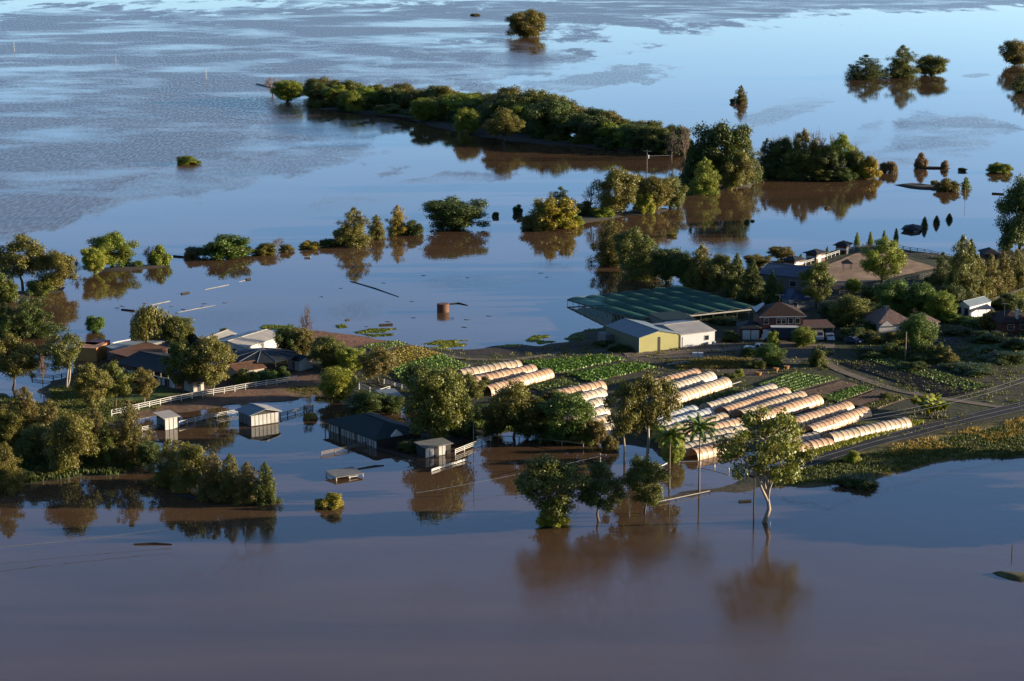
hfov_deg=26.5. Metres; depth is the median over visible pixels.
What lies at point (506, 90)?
leafy tree
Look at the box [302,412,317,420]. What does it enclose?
shrub
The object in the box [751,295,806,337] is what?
brick house
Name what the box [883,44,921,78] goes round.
she oak tree
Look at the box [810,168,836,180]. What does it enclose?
shrub
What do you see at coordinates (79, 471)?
weeds
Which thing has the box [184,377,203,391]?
pump shed
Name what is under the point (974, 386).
leafy crop
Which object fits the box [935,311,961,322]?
shrub
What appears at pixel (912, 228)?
drowned house
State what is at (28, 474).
shrub
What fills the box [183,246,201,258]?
shrub
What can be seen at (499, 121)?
gum tree
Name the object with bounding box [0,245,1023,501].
farm ground
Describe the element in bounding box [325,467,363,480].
drowned shelter
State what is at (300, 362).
garden shed
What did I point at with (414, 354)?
seedling rows
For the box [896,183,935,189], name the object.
bank
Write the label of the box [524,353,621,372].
leafy crop
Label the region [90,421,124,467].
she oak tree
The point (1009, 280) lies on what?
she oak tree
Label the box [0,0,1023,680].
flood water
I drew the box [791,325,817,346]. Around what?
leafy tree
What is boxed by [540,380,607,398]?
polytunnel
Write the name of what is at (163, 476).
she oak tree
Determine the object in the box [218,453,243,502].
she oak tree
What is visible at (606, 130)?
gum tree
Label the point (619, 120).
gum tree
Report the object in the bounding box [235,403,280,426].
stable block
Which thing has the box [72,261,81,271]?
bare tree
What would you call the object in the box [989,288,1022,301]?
rail fence
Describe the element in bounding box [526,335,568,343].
floating weed
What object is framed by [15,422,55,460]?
leafy tree
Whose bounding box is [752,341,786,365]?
leafy tree
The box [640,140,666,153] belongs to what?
shrub
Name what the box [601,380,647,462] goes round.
gum tree
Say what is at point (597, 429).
leafy tree
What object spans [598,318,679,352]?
packing shed
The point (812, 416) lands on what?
polytunnel
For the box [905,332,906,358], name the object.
utility pole
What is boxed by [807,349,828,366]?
shrub
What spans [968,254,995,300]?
she oak tree
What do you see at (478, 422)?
weeds
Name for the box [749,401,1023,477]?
road
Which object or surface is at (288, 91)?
leafy tree
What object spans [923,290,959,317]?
leafy tree
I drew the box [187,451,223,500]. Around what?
she oak tree
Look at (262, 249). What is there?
shrub
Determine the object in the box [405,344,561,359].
dirt track
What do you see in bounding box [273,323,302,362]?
leafy tree
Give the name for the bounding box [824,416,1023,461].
dry grass
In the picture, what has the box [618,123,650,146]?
leafy tree
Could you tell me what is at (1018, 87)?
pine tree
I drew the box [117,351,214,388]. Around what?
long barn
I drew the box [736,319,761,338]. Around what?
garage
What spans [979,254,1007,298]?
she oak tree
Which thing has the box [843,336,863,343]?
car
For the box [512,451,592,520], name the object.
gum tree
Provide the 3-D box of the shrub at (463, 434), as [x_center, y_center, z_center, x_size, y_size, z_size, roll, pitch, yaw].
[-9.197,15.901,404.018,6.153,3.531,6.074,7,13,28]
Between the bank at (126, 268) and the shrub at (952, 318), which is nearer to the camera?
the shrub at (952, 318)
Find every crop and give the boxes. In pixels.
[363,340,407,349]
[389,353,469,386]
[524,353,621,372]
[530,377,579,390]
[567,361,655,381]
[674,388,740,407]
[822,384,872,401]
[859,394,907,409]
[865,356,984,389]
[938,361,996,377]
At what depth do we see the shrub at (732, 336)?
484.06 m
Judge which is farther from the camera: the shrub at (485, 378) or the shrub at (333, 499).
the shrub at (485, 378)
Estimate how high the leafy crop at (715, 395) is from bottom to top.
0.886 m
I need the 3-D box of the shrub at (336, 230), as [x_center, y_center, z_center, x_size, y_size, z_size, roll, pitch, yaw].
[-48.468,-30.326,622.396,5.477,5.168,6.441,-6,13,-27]
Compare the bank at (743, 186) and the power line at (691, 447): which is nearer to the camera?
the power line at (691, 447)
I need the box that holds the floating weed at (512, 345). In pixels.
[497,344,523,346]
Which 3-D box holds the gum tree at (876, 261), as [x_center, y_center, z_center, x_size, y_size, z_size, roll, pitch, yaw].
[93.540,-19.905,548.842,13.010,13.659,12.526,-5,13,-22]
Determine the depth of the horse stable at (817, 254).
587.86 m
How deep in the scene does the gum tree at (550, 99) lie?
897.25 m
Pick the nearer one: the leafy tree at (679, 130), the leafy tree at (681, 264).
the leafy tree at (681, 264)
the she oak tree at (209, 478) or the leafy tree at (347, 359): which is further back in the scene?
the leafy tree at (347, 359)
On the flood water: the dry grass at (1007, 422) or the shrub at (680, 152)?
the shrub at (680, 152)
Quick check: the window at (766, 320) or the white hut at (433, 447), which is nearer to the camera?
the white hut at (433, 447)
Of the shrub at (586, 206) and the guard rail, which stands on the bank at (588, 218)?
the shrub at (586, 206)
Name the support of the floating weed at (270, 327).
on the flood water
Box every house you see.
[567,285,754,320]
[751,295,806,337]
[862,306,909,332]
[901,224,923,231]
[988,303,1023,332]
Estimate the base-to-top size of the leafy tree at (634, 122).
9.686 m
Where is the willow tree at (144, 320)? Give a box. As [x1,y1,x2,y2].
[129,303,176,349]
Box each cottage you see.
[224,360,266,379]
[777,288,811,309]
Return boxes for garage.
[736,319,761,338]
[956,296,991,317]
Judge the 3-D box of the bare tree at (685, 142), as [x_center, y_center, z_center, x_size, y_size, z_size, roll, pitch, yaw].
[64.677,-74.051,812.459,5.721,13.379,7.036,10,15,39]
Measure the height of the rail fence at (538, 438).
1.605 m
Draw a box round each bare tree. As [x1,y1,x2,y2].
[39,355,47,383]
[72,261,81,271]
[142,245,155,264]
[263,77,278,94]
[272,238,285,246]
[298,304,318,341]
[303,405,314,415]
[581,184,599,208]
[665,127,680,156]
[675,125,689,158]
[810,130,826,144]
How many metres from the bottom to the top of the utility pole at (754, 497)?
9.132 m
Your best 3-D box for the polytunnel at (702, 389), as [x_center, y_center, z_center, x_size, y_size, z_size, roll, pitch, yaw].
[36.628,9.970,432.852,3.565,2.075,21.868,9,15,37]
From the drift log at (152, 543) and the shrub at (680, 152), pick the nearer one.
the drift log at (152, 543)
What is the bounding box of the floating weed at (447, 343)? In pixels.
[424,339,466,347]
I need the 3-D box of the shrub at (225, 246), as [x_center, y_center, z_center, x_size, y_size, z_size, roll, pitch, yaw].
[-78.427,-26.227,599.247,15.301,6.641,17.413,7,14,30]
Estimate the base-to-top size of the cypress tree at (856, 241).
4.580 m
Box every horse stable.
[780,255,806,264]
[802,248,827,262]
[833,240,852,253]
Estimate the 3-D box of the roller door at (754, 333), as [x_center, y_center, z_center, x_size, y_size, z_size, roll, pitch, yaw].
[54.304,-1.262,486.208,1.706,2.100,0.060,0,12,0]
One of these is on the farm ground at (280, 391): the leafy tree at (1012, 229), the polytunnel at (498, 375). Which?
the polytunnel at (498, 375)
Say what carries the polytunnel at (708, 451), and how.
on the farm ground at (280, 391)
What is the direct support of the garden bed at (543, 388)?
on the farm ground at (280, 391)
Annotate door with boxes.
[96,346,101,360]
[102,344,106,357]
[742,330,749,338]
[751,330,758,338]
[964,308,967,317]
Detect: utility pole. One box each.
[473,425,473,465]
[753,475,754,514]
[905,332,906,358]
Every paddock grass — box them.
[49,386,163,422]
[285,384,319,395]
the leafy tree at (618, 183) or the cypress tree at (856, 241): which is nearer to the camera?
the cypress tree at (856, 241)
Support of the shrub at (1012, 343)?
on the farm ground at (280, 391)
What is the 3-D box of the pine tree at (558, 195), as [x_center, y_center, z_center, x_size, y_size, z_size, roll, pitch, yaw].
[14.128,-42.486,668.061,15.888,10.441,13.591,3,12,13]
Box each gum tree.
[0,233,48,287]
[0,331,39,389]
[39,332,83,387]
[70,361,115,412]
[95,361,136,407]
[131,366,159,405]
[158,338,203,392]
[187,333,238,392]
[303,82,329,99]
[320,84,345,103]
[350,85,373,96]
[356,346,397,383]
[418,85,443,97]
[428,85,459,98]
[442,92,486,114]
[460,372,486,399]
[479,107,525,143]
[480,378,545,437]
[509,88,549,113]
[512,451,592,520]
[533,94,569,104]
[535,390,598,437]
[547,115,574,134]
[566,111,598,133]
[572,458,629,520]
[593,120,619,138]
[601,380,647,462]
[608,115,630,124]
[617,371,682,457]
[621,454,672,513]
[639,120,662,127]
[710,404,822,522]
[792,128,818,154]
[796,261,837,307]
[828,131,857,161]
[855,235,908,284]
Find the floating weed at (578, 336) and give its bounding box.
[567,327,605,340]
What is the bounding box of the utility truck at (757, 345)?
[743,343,763,348]
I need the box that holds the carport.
[802,319,834,332]
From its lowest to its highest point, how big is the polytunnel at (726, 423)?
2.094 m
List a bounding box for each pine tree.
[0,302,23,338]
[547,186,584,216]
[678,140,701,188]
[720,253,746,297]
[735,258,765,303]
[759,270,782,304]
[772,279,785,302]
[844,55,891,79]
[927,252,951,286]
[967,239,980,265]
[1006,71,1023,92]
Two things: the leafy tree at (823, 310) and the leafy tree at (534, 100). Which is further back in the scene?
the leafy tree at (534, 100)
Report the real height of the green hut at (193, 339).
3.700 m
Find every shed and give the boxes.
[105,338,167,359]
[109,342,167,368]
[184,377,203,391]
[200,329,236,347]
[219,329,278,350]
[288,354,312,370]
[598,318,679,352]
[648,311,695,323]
[653,320,716,347]
[969,304,993,316]
[978,247,1001,259]
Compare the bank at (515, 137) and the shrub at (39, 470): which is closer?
the shrub at (39, 470)
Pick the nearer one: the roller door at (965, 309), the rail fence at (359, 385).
the rail fence at (359, 385)
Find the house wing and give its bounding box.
[907,312,940,330]
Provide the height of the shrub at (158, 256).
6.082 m
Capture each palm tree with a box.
[650,422,687,488]
[682,412,719,491]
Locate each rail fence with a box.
[31,370,78,379]
[111,375,297,415]
[141,423,159,431]
[178,410,237,425]
[279,404,312,417]
[321,442,365,454]
[358,383,389,391]
[383,379,408,389]
[431,458,465,471]
[454,436,490,454]
[492,435,583,448]
[679,461,729,471]
[803,243,863,265]
[832,271,945,291]
[832,290,849,295]
[866,242,951,257]
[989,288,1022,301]
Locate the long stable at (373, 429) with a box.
[322,412,426,449]
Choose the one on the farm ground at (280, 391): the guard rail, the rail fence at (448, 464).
the guard rail
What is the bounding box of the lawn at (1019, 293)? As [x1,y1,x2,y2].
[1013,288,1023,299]
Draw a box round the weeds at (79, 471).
[0,394,135,483]
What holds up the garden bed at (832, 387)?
on the farm ground at (280, 391)
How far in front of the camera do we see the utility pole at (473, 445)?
382.29 m
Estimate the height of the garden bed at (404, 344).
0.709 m
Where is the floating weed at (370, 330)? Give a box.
[355,328,396,336]
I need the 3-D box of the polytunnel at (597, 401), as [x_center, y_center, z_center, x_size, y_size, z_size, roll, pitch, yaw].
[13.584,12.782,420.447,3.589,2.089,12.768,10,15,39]
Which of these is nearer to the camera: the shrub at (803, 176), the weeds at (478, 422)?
the weeds at (478, 422)
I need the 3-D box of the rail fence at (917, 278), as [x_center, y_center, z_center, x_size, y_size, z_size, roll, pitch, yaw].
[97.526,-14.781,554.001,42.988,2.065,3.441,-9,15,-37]
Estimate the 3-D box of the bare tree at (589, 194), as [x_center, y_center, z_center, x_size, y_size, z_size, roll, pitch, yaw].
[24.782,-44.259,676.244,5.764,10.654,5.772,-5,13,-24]
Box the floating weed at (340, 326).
[336,324,346,327]
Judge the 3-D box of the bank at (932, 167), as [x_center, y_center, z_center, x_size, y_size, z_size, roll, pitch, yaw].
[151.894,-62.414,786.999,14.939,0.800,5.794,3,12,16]
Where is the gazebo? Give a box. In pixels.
[841,259,852,270]
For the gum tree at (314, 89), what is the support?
on the bank at (515, 137)
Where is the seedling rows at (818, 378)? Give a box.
[759,371,837,390]
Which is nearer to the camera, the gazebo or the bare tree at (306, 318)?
the bare tree at (306, 318)
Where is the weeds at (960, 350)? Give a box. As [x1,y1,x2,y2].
[843,286,1023,365]
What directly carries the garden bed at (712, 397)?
on the farm ground at (280, 391)
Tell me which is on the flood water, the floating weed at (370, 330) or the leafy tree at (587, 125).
the floating weed at (370, 330)
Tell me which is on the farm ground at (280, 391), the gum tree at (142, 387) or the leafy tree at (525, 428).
the gum tree at (142, 387)
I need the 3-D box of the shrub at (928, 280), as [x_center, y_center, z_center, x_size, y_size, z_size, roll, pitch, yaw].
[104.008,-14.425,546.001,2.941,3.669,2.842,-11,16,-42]
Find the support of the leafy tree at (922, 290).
on the farm ground at (280, 391)
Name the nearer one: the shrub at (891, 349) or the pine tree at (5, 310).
the shrub at (891, 349)
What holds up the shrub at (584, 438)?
on the farm ground at (280, 391)
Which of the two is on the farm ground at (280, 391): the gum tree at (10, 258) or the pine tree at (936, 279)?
the pine tree at (936, 279)
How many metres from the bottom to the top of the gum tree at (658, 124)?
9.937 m
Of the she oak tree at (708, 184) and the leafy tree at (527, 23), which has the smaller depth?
the she oak tree at (708, 184)
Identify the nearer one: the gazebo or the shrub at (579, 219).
the gazebo
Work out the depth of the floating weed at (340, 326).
503.89 m
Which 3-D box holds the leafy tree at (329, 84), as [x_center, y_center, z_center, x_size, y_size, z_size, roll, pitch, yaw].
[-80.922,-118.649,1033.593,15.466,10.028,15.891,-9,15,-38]
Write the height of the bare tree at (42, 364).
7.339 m
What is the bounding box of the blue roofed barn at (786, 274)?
[758,262,811,289]
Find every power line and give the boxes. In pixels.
[0,528,170,547]
[1,530,167,546]
[418,456,598,492]
[601,421,828,454]
[605,424,830,456]
[832,377,1023,420]
[836,382,1021,423]
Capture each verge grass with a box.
[772,421,1023,486]
[804,420,924,456]
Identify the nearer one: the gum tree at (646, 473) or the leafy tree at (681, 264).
the gum tree at (646, 473)
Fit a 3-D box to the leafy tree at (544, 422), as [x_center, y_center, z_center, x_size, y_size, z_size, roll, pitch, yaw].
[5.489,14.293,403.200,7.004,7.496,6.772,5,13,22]
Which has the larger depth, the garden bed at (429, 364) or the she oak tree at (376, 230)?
the she oak tree at (376, 230)
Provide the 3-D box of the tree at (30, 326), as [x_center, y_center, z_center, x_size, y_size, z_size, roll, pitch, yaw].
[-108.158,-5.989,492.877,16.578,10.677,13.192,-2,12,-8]
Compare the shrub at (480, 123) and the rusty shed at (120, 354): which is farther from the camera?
the shrub at (480, 123)
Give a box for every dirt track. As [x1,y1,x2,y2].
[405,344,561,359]
[623,342,824,356]
[824,343,1001,406]
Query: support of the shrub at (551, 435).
in the flood water
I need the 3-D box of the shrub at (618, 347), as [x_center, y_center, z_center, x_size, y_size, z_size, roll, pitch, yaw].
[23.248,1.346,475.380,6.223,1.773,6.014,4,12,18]
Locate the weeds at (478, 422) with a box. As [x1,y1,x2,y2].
[468,413,582,431]
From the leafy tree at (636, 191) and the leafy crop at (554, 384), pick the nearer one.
the leafy crop at (554, 384)
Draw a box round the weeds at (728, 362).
[664,355,751,368]
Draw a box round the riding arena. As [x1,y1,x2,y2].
[827,248,935,288]
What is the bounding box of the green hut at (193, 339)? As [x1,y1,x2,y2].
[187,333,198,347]
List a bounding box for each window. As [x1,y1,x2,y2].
[764,318,768,323]
[776,318,781,323]
[788,318,792,323]
[789,281,795,286]
[795,318,799,323]
[1007,324,1013,329]
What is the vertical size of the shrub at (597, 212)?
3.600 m
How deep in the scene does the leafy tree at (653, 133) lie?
835.03 m
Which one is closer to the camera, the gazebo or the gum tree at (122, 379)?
the gum tree at (122, 379)
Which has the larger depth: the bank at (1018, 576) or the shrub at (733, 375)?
the shrub at (733, 375)
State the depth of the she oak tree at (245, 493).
359.31 m
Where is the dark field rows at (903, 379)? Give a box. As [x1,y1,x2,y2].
[852,360,962,392]
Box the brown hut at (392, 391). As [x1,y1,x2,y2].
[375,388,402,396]
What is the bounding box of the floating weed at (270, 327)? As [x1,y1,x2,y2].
[260,324,288,330]
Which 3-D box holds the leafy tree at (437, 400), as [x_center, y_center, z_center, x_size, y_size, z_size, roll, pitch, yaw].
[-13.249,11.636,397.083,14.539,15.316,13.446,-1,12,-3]
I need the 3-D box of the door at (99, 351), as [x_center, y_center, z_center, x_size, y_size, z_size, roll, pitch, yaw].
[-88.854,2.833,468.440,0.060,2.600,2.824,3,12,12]
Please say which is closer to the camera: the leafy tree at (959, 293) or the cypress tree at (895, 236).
the leafy tree at (959, 293)
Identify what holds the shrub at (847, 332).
on the farm ground at (280, 391)
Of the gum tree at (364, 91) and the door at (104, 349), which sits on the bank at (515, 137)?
the gum tree at (364, 91)
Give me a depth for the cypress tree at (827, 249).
595.65 m
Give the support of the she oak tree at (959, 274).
on the farm ground at (280, 391)
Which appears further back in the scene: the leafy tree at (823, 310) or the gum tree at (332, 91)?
the gum tree at (332, 91)
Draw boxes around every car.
[824,332,834,340]
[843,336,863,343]
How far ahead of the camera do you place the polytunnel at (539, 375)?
442.91 m
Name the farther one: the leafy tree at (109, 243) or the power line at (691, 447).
the leafy tree at (109, 243)
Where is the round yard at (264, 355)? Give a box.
[228,347,297,372]
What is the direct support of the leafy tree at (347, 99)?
on the bank at (515, 137)
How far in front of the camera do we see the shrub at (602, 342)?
480.65 m
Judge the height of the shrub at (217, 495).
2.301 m
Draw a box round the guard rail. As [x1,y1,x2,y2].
[658,490,709,503]
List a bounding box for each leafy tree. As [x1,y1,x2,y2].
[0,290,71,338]
[0,403,32,444]
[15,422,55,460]
[31,249,80,288]
[39,409,99,474]
[80,247,108,273]
[84,315,104,332]
[85,231,139,266]
[135,441,161,467]
[159,314,196,343]
[167,442,210,493]
[269,79,307,101]
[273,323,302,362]
[288,325,316,355]
[304,75,340,99]
[306,334,351,367]
[314,366,357,400]
[326,81,349,89]
[335,347,365,371]
[336,79,363,99]
[337,89,368,111]
[341,389,390,415]
[369,83,383,90]
[370,91,385,104]
[377,86,400,106]
[380,394,404,414]
[389,90,418,109]
[392,82,423,101]
[400,361,436,394]
[401,363,476,438]
[408,98,441,120]
[409,88,424,100]
[418,195,491,229]
[433,93,453,114]
[452,106,482,133]
[457,100,483,120]
[476,99,488,121]
[478,91,490,99]
[478,93,530,120]
[480,404,512,436]
[485,84,523,100]
[504,8,548,37]
[506,102,534,128]
[509,408,542,438]
[518,91,558,105]
[519,112,549,134]
[522,98,576,137]
[528,399,551,437]
[560,98,585,132]
[574,106,606,135]
[574,112,611,143]
[584,419,607,442]
[592,164,641,213]
[598,110,618,119]
[610,123,640,147]
[610,225,655,272]
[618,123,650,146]
[619,120,644,125]
[632,172,641,205]
[633,126,675,150]
[635,174,675,209]
[645,246,681,282]
[654,132,677,151]
[657,431,686,462]
[659,175,689,208]
[664,123,692,143]
[667,249,697,285]
[674,136,691,151]
[687,118,753,183]
[702,252,732,290]
[717,149,756,189]
[742,253,771,267]
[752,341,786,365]
[766,135,800,163]
[766,246,795,258]
[778,147,809,172]
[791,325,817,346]
[799,151,828,172]
[811,143,830,161]
[816,300,844,320]
[819,149,847,171]
[827,293,872,326]
[844,149,872,177]
[844,278,861,293]
[859,284,879,305]
[859,301,882,318]
[870,277,915,315]
[895,311,939,351]
[904,281,941,314]
[914,53,949,75]
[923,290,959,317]
[936,282,977,307]
[993,172,1023,250]
[997,38,1023,65]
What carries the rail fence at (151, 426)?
in the flood water
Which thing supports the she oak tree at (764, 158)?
on the bank at (743, 186)
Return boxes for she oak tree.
[0,441,26,495]
[4,386,43,439]
[29,398,66,445]
[80,408,113,457]
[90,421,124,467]
[106,399,154,466]
[143,439,182,489]
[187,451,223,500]
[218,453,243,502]
[231,461,266,506]
[252,462,283,505]
[332,207,373,248]
[367,214,386,239]
[385,205,408,235]
[585,220,623,267]
[619,234,669,281]
[683,245,713,289]
[687,157,721,195]
[733,85,747,103]
[739,139,763,184]
[754,138,774,170]
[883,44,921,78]
[942,234,983,299]
[960,177,972,188]
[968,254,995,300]
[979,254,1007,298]
[996,251,1016,293]
[1006,249,1023,289]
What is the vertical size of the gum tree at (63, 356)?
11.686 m
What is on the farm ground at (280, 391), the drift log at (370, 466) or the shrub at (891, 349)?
the shrub at (891, 349)
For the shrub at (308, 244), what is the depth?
611.75 m
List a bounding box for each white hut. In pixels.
[153,410,180,429]
[414,437,452,457]
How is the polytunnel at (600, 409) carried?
on the farm ground at (280, 391)
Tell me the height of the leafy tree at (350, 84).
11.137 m
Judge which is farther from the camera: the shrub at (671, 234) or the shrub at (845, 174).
the shrub at (845, 174)
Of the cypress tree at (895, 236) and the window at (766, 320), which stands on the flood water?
the cypress tree at (895, 236)
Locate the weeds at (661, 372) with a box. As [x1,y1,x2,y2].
[326,331,1023,440]
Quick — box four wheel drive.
[814,330,823,340]
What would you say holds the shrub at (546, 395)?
on the farm ground at (280, 391)
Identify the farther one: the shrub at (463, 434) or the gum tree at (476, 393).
the gum tree at (476, 393)
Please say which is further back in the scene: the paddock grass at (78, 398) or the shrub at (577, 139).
the shrub at (577, 139)
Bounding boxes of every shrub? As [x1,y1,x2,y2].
[0,272,19,301]
[16,469,34,482]
[24,279,55,295]
[33,465,46,475]
[131,260,144,265]
[146,244,172,264]
[175,155,201,164]
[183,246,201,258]
[195,485,237,502]
[197,233,255,259]
[230,367,259,385]
[253,242,279,255]
[255,369,278,382]
[273,366,291,378]
[278,244,294,251]
[298,240,319,249]
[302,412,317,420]
[305,99,336,107]
[314,498,321,506]
[318,492,344,509]
[319,238,337,247]
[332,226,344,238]
[353,97,378,109]
[373,103,402,114]
[396,437,426,452]
[399,109,412,115]
[402,220,424,235]
[445,110,460,122]
[448,416,478,437]
[456,129,471,143]
[471,403,487,419]
[478,120,493,128]
[478,375,493,391]
[492,212,498,216]
[512,204,523,213]
[517,213,548,230]
[527,195,579,229]
[535,509,571,527]
[537,422,572,444]
[539,388,561,401]
[544,133,571,140]
[566,213,584,226]
[567,134,590,143]
[567,432,597,445]
[577,200,593,215]
[589,206,614,217]
[592,340,612,346]
[593,135,619,148]
[600,435,619,451]
[605,343,629,352]
[635,191,656,213]
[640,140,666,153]
[666,143,690,155]
[667,233,676,236]
[707,316,740,326]
[720,330,740,341]
[723,372,739,380]
[734,369,744,376]
[738,346,755,356]
[743,358,766,368]
[758,161,784,178]
[766,331,779,347]
[775,165,797,179]
[790,171,813,180]
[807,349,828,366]
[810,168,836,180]
[811,347,833,355]
[830,167,859,181]
[830,472,879,490]
[839,327,867,340]
[842,450,861,463]
[850,318,876,331]
[855,346,887,358]
[857,156,883,178]
[862,330,889,344]
[877,342,906,357]
[878,392,891,397]
[879,161,898,173]
[885,329,910,344]
[897,361,928,371]
[907,352,942,363]
[914,152,928,168]
[923,276,932,286]
[926,342,950,359]
[933,177,960,191]
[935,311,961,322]
[940,160,949,168]
[940,324,972,336]
[941,352,959,363]
[958,316,982,326]
[967,330,1007,343]
[977,309,995,329]
[977,351,1023,364]
[980,346,994,352]
[985,162,1013,173]
[991,292,1023,310]
[997,337,1023,350]
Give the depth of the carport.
489.05 m
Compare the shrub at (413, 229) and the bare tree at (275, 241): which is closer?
the bare tree at (275, 241)
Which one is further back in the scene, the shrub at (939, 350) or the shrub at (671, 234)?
the shrub at (671, 234)
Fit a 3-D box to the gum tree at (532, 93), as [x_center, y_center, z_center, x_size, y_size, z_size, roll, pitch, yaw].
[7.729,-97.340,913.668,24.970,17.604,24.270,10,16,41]
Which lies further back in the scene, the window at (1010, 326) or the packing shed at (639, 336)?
the window at (1010, 326)
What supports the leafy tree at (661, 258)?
on the flood water
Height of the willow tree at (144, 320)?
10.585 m
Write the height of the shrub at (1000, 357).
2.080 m
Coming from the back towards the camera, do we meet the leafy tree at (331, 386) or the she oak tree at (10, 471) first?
the leafy tree at (331, 386)
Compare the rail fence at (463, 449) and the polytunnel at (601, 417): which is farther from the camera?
the polytunnel at (601, 417)
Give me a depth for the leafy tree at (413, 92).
989.98 m
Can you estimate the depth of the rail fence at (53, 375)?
451.14 m
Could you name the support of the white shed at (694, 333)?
on the farm ground at (280, 391)
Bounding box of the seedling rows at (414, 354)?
[381,345,440,367]
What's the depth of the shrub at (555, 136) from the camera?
868.49 m
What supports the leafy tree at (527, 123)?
on the bank at (515, 137)
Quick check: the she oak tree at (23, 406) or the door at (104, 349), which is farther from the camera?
the door at (104, 349)
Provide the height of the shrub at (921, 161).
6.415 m
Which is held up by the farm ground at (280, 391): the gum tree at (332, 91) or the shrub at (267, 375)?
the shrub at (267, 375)
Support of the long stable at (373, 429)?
on the flood water
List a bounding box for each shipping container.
[75,342,106,360]
[84,339,109,348]
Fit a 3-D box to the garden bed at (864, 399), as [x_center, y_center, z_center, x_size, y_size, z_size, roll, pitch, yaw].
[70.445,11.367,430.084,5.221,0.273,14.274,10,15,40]
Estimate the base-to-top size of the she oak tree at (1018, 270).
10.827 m
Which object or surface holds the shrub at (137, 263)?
on the bank at (126, 268)
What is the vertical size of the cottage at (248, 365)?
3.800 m
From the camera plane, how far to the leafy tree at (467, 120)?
889.46 m
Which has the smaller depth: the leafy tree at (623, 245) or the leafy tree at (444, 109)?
the leafy tree at (623, 245)
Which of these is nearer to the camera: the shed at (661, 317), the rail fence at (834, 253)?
the shed at (661, 317)
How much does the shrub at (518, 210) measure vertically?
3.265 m
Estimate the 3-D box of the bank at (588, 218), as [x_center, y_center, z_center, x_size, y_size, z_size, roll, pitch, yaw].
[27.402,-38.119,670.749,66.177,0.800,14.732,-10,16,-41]
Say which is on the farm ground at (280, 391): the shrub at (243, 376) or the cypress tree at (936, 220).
the shrub at (243, 376)
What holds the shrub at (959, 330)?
on the farm ground at (280, 391)
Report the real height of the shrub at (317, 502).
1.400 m
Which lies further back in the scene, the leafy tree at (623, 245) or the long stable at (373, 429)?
the leafy tree at (623, 245)
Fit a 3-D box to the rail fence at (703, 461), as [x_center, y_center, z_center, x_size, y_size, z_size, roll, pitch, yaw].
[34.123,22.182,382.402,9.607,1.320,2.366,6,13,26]
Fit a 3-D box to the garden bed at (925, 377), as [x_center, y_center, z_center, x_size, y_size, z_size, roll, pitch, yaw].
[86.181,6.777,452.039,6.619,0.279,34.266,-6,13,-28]
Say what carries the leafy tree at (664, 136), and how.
on the bank at (515, 137)
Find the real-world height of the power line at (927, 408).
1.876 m
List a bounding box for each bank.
[18,287,64,298]
[102,264,165,270]
[175,493,256,503]
[320,105,656,152]
[561,208,667,226]
[717,172,860,189]
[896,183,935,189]
[918,166,949,168]
[993,571,1023,580]
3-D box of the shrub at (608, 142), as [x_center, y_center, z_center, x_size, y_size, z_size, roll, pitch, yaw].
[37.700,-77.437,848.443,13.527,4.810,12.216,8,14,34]
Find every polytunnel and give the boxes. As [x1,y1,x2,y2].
[454,359,522,375]
[464,363,537,383]
[482,368,554,395]
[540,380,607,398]
[550,387,607,400]
[562,405,610,421]
[578,396,605,407]
[580,414,611,425]
[583,422,616,436]
[645,404,699,423]
[645,407,715,433]
[648,370,716,395]
[651,411,729,436]
[654,368,701,382]
[655,417,742,442]
[661,424,748,451]
[664,376,732,405]
[683,431,740,456]
[684,438,745,460]
[699,383,778,410]
[715,386,791,417]
[731,390,807,417]
[754,394,823,421]
[774,431,821,444]
[786,400,854,428]
[795,436,834,451]
[800,406,871,433]
[821,416,912,442]
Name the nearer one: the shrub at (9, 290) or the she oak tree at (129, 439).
the she oak tree at (129, 439)
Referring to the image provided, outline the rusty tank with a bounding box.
[437,303,453,312]
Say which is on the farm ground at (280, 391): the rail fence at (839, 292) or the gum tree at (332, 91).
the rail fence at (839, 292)
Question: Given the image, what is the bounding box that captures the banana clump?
[909,393,951,418]
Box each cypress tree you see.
[825,246,829,257]
[853,232,859,246]
[867,232,873,244]
[893,228,898,239]
[920,216,928,227]
[933,215,940,223]
[945,213,952,219]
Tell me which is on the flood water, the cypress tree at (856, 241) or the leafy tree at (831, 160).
the leafy tree at (831, 160)
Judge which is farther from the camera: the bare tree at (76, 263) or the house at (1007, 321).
the bare tree at (76, 263)
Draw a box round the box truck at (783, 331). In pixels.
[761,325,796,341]
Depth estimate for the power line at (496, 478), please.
367.43 m
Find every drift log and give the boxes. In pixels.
[134,542,171,544]
[351,281,398,296]
[357,465,383,468]
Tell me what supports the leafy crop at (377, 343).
on the garden bed at (404, 344)
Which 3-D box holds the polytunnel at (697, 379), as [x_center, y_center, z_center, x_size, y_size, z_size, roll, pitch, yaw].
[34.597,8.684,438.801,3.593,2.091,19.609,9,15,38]
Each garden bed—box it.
[364,341,408,350]
[391,355,467,381]
[392,348,436,365]
[533,379,577,390]
[683,390,741,406]
[757,372,838,390]
[805,381,857,395]
[824,386,872,401]
[842,360,966,396]
[849,390,894,405]
[864,357,987,391]
[865,395,907,410]
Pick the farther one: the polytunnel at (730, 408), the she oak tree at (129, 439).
the polytunnel at (730, 408)

